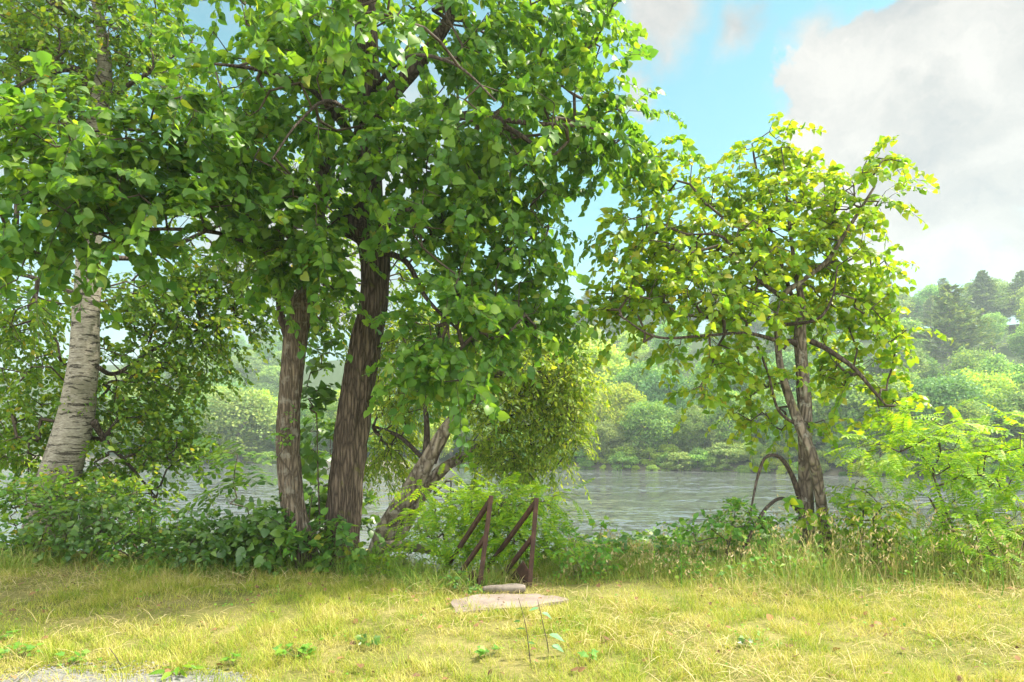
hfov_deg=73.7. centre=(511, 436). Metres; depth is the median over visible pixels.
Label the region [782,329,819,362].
broadleaf tree
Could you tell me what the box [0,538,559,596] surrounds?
grass fringe
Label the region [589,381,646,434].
broadleaf tree
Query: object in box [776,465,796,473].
waterside bush
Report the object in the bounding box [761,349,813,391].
broadleaf tree
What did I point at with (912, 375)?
broadleaf tree
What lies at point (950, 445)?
broadleaf tree
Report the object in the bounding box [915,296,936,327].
pine tree
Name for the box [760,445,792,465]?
waterside bush
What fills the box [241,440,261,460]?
waterside bush
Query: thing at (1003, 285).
broadleaf tree
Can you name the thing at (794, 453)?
waterside bush
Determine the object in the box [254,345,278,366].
broadleaf tree
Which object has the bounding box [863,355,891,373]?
broadleaf tree
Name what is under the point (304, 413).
broadleaf tree
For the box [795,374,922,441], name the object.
broadleaf tree
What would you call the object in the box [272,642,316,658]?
lawn weed
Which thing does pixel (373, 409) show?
broadleaf tree
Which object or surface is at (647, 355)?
broadleaf tree
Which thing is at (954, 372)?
broadleaf tree
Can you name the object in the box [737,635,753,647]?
lawn weed
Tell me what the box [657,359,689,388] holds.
broadleaf tree
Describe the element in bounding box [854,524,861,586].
meadow stalk
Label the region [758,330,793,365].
pine tree
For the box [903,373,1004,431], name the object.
broadleaf tree
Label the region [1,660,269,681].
gravel stones
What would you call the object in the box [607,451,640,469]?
waterside bush
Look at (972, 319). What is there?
broadleaf tree
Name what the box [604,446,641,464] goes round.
waterside bush
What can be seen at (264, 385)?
broadleaf tree
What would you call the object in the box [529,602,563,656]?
weed stalk
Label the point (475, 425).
broadleaf tree
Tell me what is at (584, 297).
pine tree
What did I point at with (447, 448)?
broadleaf tree
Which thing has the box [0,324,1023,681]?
ground
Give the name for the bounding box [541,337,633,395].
broadleaf tree
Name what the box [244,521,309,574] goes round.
shrub
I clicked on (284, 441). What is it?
vine
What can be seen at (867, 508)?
shrub
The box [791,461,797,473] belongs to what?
waterside bush
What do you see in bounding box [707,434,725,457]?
waterside bush
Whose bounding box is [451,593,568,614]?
stepping slab
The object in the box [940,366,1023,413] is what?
broadleaf tree
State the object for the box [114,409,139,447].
broadleaf tree
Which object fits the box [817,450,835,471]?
waterside bush
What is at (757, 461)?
waterside bush
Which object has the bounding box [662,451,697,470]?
waterside bush
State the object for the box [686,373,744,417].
broadleaf tree
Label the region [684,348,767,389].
broadleaf tree
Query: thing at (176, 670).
lawn weed
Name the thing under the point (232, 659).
lawn weed
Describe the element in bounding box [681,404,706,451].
broadleaf tree
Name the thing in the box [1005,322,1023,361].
broadleaf tree
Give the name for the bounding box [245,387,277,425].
broadleaf tree
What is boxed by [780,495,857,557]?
shrub
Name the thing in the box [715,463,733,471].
waterside bush
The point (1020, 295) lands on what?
broadleaf tree
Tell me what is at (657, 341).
broadleaf tree
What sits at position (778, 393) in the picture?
broadleaf tree
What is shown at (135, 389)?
broadleaf tree
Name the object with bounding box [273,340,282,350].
broadleaf tree
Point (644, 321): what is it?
broadleaf tree
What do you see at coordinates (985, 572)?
meadow stalk
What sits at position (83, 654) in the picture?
lawn weed
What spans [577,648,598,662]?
lawn weed
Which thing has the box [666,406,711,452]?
broadleaf tree
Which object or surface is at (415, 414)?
broadleaf tree
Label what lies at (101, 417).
pine tree
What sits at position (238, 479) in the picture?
sapling
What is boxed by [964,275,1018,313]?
pine tree
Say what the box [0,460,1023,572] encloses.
river
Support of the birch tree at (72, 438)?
on the ground at (198, 612)
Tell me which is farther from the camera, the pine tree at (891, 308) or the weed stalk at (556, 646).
the pine tree at (891, 308)
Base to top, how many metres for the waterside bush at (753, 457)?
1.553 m
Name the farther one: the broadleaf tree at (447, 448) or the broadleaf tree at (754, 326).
the broadleaf tree at (754, 326)
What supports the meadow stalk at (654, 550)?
on the ground at (198, 612)
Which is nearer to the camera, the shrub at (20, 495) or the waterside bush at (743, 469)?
the shrub at (20, 495)
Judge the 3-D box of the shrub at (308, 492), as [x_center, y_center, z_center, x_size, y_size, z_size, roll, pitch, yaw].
[-2.698,0.840,10.153,1.565,2.356,1.343,0,0,32]
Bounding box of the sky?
[0,0,1023,375]
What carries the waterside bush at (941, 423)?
on the ground at (198, 612)
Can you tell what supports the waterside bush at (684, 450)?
on the ground at (198, 612)
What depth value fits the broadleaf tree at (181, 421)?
123.57 m
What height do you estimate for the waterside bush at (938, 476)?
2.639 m
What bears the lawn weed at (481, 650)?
on the ground at (198, 612)
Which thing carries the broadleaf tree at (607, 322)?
on the ground at (198, 612)
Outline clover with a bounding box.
[0,564,1021,681]
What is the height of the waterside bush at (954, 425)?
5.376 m
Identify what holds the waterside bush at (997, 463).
on the ground at (198, 612)
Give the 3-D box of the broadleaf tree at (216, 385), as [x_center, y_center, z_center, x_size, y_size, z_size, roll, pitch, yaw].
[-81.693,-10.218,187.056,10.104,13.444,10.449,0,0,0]
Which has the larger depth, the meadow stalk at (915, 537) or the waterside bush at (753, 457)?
the waterside bush at (753, 457)
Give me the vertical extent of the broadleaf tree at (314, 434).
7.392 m
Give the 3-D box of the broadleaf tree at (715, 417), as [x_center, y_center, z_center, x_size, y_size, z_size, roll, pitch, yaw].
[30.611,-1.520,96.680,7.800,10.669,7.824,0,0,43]
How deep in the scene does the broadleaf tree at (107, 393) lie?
185.71 m
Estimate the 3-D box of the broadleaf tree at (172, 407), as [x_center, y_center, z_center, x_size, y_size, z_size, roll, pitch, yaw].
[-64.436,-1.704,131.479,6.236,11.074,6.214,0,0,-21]
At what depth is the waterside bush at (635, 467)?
94.09 m
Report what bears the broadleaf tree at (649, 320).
on the ground at (198, 612)
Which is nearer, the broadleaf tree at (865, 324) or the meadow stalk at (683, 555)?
the meadow stalk at (683, 555)
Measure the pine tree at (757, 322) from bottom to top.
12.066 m
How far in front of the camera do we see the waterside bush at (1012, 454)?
75.65 m
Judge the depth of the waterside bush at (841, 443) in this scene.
83.77 m
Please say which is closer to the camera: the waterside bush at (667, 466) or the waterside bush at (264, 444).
the waterside bush at (667, 466)
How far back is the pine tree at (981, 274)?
174.75 m
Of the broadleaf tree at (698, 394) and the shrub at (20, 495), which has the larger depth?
the broadleaf tree at (698, 394)
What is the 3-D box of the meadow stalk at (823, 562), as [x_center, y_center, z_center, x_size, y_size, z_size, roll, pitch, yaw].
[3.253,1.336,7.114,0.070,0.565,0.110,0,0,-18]
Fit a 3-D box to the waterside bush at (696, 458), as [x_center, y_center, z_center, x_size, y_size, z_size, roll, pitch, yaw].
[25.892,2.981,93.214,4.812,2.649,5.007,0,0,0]
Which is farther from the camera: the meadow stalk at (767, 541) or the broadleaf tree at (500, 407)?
the broadleaf tree at (500, 407)
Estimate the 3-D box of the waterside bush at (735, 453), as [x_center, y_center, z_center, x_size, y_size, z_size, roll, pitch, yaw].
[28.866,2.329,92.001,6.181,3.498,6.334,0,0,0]
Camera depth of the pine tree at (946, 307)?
133.22 m
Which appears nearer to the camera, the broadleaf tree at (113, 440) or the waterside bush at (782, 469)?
the waterside bush at (782, 469)
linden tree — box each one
[0,33,411,567]
[126,0,705,562]
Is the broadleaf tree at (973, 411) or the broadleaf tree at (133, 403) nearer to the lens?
the broadleaf tree at (973, 411)
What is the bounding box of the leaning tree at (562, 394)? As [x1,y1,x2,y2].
[341,302,615,557]
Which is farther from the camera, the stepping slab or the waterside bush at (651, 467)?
the waterside bush at (651, 467)
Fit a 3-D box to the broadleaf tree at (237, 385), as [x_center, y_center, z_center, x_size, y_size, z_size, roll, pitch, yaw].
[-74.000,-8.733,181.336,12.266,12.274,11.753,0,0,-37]
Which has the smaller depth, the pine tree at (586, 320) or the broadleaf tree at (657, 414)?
the broadleaf tree at (657, 414)
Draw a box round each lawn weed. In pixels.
[0,630,18,640]
[0,642,42,658]
[56,649,90,663]
[149,660,204,679]
[219,653,240,665]
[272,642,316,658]
[354,633,381,646]
[474,644,505,656]
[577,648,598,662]
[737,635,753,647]
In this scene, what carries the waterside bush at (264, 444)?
on the ground at (198, 612)
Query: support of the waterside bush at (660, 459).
on the ground at (198, 612)
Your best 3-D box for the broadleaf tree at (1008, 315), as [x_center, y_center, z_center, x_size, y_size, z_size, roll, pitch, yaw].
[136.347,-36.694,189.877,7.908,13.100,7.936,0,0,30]
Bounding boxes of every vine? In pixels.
[265,404,297,495]
[300,314,345,552]
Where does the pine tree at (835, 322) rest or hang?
on the ground at (198, 612)
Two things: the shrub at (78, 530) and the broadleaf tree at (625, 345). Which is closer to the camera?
the shrub at (78, 530)
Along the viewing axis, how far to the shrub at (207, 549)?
8.12 m
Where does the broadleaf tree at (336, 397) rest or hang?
on the ground at (198, 612)
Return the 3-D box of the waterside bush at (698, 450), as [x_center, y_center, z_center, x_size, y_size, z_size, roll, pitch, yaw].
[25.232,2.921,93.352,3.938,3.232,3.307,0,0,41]
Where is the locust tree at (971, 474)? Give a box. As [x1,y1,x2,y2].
[824,388,1023,565]
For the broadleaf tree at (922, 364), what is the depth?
116.80 m
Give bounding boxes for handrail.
[443,495,492,589]
[484,497,538,586]
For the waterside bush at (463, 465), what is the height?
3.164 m
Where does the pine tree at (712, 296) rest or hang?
on the ground at (198, 612)
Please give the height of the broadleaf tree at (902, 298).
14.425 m
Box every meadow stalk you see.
[649,528,657,579]
[678,524,685,584]
[763,511,767,582]
[820,538,826,590]
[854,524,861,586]
[911,536,918,589]
[979,552,988,593]
[996,556,1003,594]
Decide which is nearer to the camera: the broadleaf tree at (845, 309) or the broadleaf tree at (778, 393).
the broadleaf tree at (778, 393)
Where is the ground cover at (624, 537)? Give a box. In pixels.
[0,526,1018,573]
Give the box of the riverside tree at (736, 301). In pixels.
[563,112,953,560]
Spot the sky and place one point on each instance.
(946, 77)
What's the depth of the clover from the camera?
5.89 m
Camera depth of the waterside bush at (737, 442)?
95.08 m
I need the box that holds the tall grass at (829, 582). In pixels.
[528,494,1023,598]
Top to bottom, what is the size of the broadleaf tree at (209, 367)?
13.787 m
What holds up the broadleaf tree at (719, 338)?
on the ground at (198, 612)
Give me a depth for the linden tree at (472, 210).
7.75 m
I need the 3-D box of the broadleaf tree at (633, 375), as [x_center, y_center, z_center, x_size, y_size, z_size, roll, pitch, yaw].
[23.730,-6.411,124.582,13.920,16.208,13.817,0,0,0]
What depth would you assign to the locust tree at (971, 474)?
8.07 m
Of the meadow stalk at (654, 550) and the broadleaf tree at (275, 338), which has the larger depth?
the broadleaf tree at (275, 338)
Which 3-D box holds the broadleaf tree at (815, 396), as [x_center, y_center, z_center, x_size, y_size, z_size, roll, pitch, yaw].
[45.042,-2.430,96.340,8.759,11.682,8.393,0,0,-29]
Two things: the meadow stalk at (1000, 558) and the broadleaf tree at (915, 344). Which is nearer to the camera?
the meadow stalk at (1000, 558)
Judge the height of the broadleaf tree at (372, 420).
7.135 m
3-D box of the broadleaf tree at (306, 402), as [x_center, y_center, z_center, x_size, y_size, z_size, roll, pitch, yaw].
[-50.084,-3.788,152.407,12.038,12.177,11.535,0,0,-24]
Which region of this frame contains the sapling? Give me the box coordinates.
[174,437,308,525]
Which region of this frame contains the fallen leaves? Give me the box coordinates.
[0,540,1021,681]
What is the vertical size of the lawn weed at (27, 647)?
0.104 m
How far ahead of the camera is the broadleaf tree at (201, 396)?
146.99 m
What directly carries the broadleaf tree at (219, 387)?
on the ground at (198, 612)
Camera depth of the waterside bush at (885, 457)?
80.00 m
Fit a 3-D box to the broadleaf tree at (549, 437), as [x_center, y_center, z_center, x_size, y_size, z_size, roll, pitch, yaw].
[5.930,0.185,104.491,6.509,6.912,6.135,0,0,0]
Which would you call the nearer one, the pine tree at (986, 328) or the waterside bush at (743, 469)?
the waterside bush at (743, 469)
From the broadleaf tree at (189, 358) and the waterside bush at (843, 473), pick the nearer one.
the waterside bush at (843, 473)
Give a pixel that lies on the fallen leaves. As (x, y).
(959, 678)
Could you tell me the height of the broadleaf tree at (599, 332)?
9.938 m
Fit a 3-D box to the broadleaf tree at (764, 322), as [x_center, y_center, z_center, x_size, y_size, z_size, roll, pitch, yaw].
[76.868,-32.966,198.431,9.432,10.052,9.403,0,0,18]
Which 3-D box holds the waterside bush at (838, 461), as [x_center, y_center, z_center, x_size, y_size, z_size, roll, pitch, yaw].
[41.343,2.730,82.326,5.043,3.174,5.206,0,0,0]
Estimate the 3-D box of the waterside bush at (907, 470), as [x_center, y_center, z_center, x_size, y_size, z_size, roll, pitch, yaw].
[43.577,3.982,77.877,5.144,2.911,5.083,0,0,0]
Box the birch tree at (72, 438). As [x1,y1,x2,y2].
[0,0,457,550]
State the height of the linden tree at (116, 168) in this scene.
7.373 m
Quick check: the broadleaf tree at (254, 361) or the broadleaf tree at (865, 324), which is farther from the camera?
the broadleaf tree at (254, 361)
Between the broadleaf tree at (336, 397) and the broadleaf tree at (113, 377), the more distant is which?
the broadleaf tree at (113, 377)
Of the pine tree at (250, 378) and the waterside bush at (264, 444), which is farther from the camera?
the pine tree at (250, 378)
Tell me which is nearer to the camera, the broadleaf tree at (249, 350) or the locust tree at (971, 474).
the locust tree at (971, 474)
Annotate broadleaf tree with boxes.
[97,386,112,401]
[97,418,120,443]
[104,370,129,387]
[113,394,147,447]
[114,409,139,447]
[120,386,153,396]
[131,409,160,443]
[162,401,185,438]
[174,395,227,461]
[182,388,220,403]
[186,352,204,369]
[192,386,277,462]
[199,358,228,382]
[203,375,225,386]
[206,366,243,383]
[211,384,233,390]
[220,381,250,389]
[228,336,245,353]
[230,349,256,370]
[232,353,267,383]
[242,382,278,396]
[243,344,263,353]
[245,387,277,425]
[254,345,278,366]
[257,364,280,389]
[262,336,278,356]
[267,424,302,449]
[268,351,305,365]
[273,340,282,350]
[273,394,310,408]
[300,404,313,448]
[302,397,337,450]
[308,417,334,454]
[329,390,392,425]
[331,388,340,415]
[367,418,386,456]
[381,395,432,453]
[386,413,420,455]
[418,404,471,455]
[419,420,455,462]
[459,405,492,447]
[475,393,524,426]
[501,430,529,468]
[518,376,576,430]
[534,420,568,444]
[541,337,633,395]
[570,310,593,329]
[578,419,626,463]
[580,324,605,340]
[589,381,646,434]
[600,316,615,333]
[609,358,678,404]
[614,330,651,363]
[617,399,683,458]
[625,302,650,326]
[635,349,663,367]
[637,371,691,442]
[640,309,660,329]
[650,321,691,364]
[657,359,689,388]
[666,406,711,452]
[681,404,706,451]
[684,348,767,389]
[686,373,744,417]
[693,396,709,417]
[701,389,753,443]
[703,369,771,431]
[704,317,752,355]
[723,394,780,445]
[745,301,765,332]
[749,325,765,332]
[756,388,782,442]
[759,309,772,330]
[759,362,791,389]
[759,392,819,449]
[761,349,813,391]
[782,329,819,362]
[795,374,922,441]
[807,332,864,365]
[810,354,872,377]
[811,383,825,443]
[826,388,875,463]
[834,297,864,331]
[846,286,872,327]
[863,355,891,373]
[872,317,930,354]
[876,286,915,319]
[879,369,920,393]
[893,340,927,372]
[896,346,931,376]
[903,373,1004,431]
[904,426,967,477]
[911,283,941,327]
[911,304,922,323]
[919,354,945,377]
[929,318,978,349]
[939,345,997,376]
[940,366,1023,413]
[942,398,996,449]
[945,368,978,377]
[960,278,1010,318]
[973,353,1014,376]
[976,311,1010,347]
[982,387,1023,438]
[985,415,1023,443]
[994,363,1023,385]
[999,282,1015,321]
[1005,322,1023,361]
[1007,383,1023,393]
[1011,286,1023,325]
[1014,296,1023,324]
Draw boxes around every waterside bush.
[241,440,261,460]
[255,447,273,457]
[257,448,268,459]
[258,434,275,451]
[258,451,275,463]
[267,454,276,463]
[456,461,470,467]
[552,447,577,461]
[566,415,607,456]
[573,437,606,456]
[573,449,587,462]
[578,460,595,469]
[586,447,607,463]
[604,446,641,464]
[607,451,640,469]
[614,436,658,458]
[631,465,640,469]
[639,447,662,465]
[645,465,659,470]
[656,453,676,468]
[657,443,681,458]
[660,462,673,470]
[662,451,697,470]
[682,445,702,451]
[683,426,727,449]
[686,447,709,468]
[689,451,717,466]
[700,455,722,471]
[703,441,748,466]
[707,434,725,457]
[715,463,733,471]
[723,440,743,457]
[734,465,750,472]
[742,442,767,458]
[744,455,760,464]
[748,458,778,472]
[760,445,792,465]
[772,432,815,461]
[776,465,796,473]
[779,413,839,459]
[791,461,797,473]
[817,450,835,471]
[819,460,829,473]
[822,433,859,461]
[835,447,878,470]
[839,471,848,475]
[847,458,876,476]
[863,438,903,457]
[873,452,905,461]
[875,460,917,477]
[877,427,921,459]
[909,449,947,466]
[918,465,950,477]
[921,418,987,445]
[931,421,973,459]
[965,449,1003,471]
[967,463,992,478]
[984,440,1018,456]
[988,459,1023,477]
[995,444,1023,471]
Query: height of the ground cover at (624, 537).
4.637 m
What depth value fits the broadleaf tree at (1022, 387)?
89.32 m
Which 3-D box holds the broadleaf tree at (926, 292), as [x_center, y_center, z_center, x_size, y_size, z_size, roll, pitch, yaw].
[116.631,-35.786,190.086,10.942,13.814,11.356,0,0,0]
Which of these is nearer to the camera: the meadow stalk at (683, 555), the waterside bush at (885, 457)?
the meadow stalk at (683, 555)
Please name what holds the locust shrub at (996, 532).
on the ground at (198, 612)
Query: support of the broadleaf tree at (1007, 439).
on the ground at (198, 612)
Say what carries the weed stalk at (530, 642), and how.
on the ground at (198, 612)
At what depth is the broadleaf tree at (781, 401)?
88.72 m
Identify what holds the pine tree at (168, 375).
on the ground at (198, 612)
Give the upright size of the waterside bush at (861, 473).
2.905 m
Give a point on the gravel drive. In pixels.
(158, 677)
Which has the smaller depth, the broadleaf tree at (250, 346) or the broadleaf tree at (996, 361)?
the broadleaf tree at (996, 361)
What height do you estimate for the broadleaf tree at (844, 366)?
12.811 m
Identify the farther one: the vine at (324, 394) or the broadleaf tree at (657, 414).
the broadleaf tree at (657, 414)
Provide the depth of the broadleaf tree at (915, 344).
132.73 m
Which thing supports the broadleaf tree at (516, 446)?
on the ground at (198, 612)
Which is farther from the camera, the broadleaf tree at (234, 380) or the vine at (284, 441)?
the broadleaf tree at (234, 380)
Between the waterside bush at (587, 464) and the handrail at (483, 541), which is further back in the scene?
the waterside bush at (587, 464)
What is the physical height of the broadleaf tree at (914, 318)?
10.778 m
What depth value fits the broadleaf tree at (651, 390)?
112.73 m
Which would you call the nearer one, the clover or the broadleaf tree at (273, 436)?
the clover
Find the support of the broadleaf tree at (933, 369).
on the ground at (198, 612)
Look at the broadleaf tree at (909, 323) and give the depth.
148.78 m
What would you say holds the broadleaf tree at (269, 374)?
on the ground at (198, 612)
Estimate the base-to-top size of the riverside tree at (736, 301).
6.033 m
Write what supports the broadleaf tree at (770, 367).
on the ground at (198, 612)
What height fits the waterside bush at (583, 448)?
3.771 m
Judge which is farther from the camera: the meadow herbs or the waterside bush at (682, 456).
the waterside bush at (682, 456)
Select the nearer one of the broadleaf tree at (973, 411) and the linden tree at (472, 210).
the linden tree at (472, 210)
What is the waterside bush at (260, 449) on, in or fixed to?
on the ground at (198, 612)
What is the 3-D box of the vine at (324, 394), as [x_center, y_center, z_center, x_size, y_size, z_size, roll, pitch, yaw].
[-2.501,0.023,8.953,0.822,3.232,0.742,0,0,0]
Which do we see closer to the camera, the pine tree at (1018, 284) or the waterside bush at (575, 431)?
the waterside bush at (575, 431)
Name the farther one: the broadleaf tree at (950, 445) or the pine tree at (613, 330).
the pine tree at (613, 330)
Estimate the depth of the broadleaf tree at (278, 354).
232.97 m
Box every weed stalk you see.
[514,598,538,663]
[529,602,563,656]
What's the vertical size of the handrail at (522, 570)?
2.520 m
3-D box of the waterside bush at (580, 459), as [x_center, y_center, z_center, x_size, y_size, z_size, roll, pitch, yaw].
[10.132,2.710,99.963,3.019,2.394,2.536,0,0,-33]
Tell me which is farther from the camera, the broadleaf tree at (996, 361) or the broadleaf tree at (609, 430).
the broadleaf tree at (996, 361)
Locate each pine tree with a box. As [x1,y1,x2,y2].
[96,397,115,447]
[161,372,178,391]
[243,374,256,386]
[254,327,270,343]
[574,290,602,321]
[580,316,596,325]
[606,316,626,341]
[687,300,704,320]
[704,282,720,319]
[745,309,763,330]
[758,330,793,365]
[769,293,776,303]
[809,298,859,340]
[863,356,904,384]
[880,292,903,319]
[901,287,921,316]
[906,283,1008,366]
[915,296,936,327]
[931,296,995,346]
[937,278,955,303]
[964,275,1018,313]
[966,270,1000,314]
[998,270,1023,327]
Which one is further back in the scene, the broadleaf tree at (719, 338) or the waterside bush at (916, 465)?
the broadleaf tree at (719, 338)
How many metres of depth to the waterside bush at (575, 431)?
103.48 m
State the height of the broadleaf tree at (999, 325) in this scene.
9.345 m
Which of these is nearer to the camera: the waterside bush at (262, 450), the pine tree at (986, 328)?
the waterside bush at (262, 450)
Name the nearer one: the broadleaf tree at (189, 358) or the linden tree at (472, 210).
the linden tree at (472, 210)
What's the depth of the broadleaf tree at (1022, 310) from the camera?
158.09 m
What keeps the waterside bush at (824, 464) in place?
on the ground at (198, 612)
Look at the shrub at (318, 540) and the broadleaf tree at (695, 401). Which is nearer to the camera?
the shrub at (318, 540)
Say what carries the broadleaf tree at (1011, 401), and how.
on the ground at (198, 612)
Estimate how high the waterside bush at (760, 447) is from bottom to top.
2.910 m
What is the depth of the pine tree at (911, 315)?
194.46 m
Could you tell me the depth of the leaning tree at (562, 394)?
11.62 m
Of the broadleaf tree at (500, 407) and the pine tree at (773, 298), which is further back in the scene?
the pine tree at (773, 298)
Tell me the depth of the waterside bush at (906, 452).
81.07 m
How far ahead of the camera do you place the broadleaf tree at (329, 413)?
122.04 m
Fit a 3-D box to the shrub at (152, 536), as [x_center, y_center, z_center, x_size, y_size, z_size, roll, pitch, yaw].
[-4.264,1.315,8.509,1.682,1.118,1.591,0,0,31]
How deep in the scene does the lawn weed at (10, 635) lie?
5.48 m
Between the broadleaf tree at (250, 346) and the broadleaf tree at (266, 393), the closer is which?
the broadleaf tree at (266, 393)
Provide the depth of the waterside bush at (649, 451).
95.01 m
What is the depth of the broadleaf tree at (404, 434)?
113.00 m
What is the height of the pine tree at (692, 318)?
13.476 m
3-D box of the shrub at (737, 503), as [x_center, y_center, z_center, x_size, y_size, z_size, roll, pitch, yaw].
[2.670,1.176,8.505,1.783,0.926,0.965,0,0,0]
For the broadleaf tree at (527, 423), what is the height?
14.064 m
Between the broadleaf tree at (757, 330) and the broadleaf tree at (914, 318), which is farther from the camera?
the broadleaf tree at (757, 330)
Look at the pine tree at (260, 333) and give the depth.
299.29 m
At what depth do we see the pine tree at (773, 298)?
218.26 m
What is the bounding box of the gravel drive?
[0,669,245,681]
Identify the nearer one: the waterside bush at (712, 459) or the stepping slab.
the stepping slab
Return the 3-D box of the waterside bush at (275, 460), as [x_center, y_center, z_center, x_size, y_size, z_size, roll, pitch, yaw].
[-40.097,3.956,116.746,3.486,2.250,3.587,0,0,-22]
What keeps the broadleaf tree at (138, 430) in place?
on the ground at (198, 612)
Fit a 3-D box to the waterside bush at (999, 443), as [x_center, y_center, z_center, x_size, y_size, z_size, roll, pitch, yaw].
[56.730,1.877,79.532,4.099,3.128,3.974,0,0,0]
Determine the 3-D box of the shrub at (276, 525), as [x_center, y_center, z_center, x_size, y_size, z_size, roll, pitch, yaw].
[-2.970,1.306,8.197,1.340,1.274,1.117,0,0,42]
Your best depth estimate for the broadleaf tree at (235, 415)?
118.61 m
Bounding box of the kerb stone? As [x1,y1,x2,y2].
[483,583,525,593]
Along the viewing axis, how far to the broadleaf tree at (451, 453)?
111.32 m
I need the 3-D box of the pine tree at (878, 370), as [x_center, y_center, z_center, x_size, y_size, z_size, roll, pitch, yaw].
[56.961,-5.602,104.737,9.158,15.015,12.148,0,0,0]
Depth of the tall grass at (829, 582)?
7.59 m
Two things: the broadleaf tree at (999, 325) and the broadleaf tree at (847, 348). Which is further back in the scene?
the broadleaf tree at (999, 325)
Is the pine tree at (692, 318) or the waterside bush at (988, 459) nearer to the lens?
the waterside bush at (988, 459)
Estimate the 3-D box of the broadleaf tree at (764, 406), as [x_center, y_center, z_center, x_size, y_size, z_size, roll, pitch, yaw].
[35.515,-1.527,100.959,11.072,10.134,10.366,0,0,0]
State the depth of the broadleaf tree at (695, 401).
112.58 m
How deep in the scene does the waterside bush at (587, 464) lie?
96.72 m
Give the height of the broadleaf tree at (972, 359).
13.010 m
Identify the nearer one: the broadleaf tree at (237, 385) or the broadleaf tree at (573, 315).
the broadleaf tree at (237, 385)
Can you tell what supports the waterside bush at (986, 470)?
on the ground at (198, 612)
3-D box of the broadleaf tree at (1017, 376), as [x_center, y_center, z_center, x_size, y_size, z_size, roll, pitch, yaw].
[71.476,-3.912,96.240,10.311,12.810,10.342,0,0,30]
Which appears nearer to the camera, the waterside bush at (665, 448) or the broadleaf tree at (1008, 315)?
the waterside bush at (665, 448)
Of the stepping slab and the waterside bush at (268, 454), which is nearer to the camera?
the stepping slab
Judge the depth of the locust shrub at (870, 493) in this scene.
8.48 m
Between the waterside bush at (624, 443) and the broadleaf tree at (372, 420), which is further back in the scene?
the broadleaf tree at (372, 420)
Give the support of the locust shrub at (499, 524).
on the ground at (198, 612)
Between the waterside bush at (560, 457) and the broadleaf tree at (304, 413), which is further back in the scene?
the broadleaf tree at (304, 413)
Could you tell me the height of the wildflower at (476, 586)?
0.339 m
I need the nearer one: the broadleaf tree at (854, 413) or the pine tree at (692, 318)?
the broadleaf tree at (854, 413)
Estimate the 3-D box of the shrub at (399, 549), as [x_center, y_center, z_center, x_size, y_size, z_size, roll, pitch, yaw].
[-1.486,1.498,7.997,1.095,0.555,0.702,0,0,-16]
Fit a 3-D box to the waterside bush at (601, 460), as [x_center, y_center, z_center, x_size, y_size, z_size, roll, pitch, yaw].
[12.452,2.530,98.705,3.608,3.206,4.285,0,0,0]
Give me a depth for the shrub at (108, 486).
9.56 m
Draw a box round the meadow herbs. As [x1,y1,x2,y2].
[557,528,1022,582]
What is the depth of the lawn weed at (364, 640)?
5.18 m
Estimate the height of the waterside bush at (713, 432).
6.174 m
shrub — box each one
[0,457,184,550]
[0,470,110,563]
[13,471,167,565]
[89,498,227,573]
[151,506,271,574]
[210,492,325,577]
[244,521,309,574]
[275,416,384,542]
[291,507,386,577]
[343,540,432,578]
[366,463,594,578]
[655,495,801,564]
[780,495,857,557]
[812,476,928,571]
[814,444,947,558]
[885,476,1023,584]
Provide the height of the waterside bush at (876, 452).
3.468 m

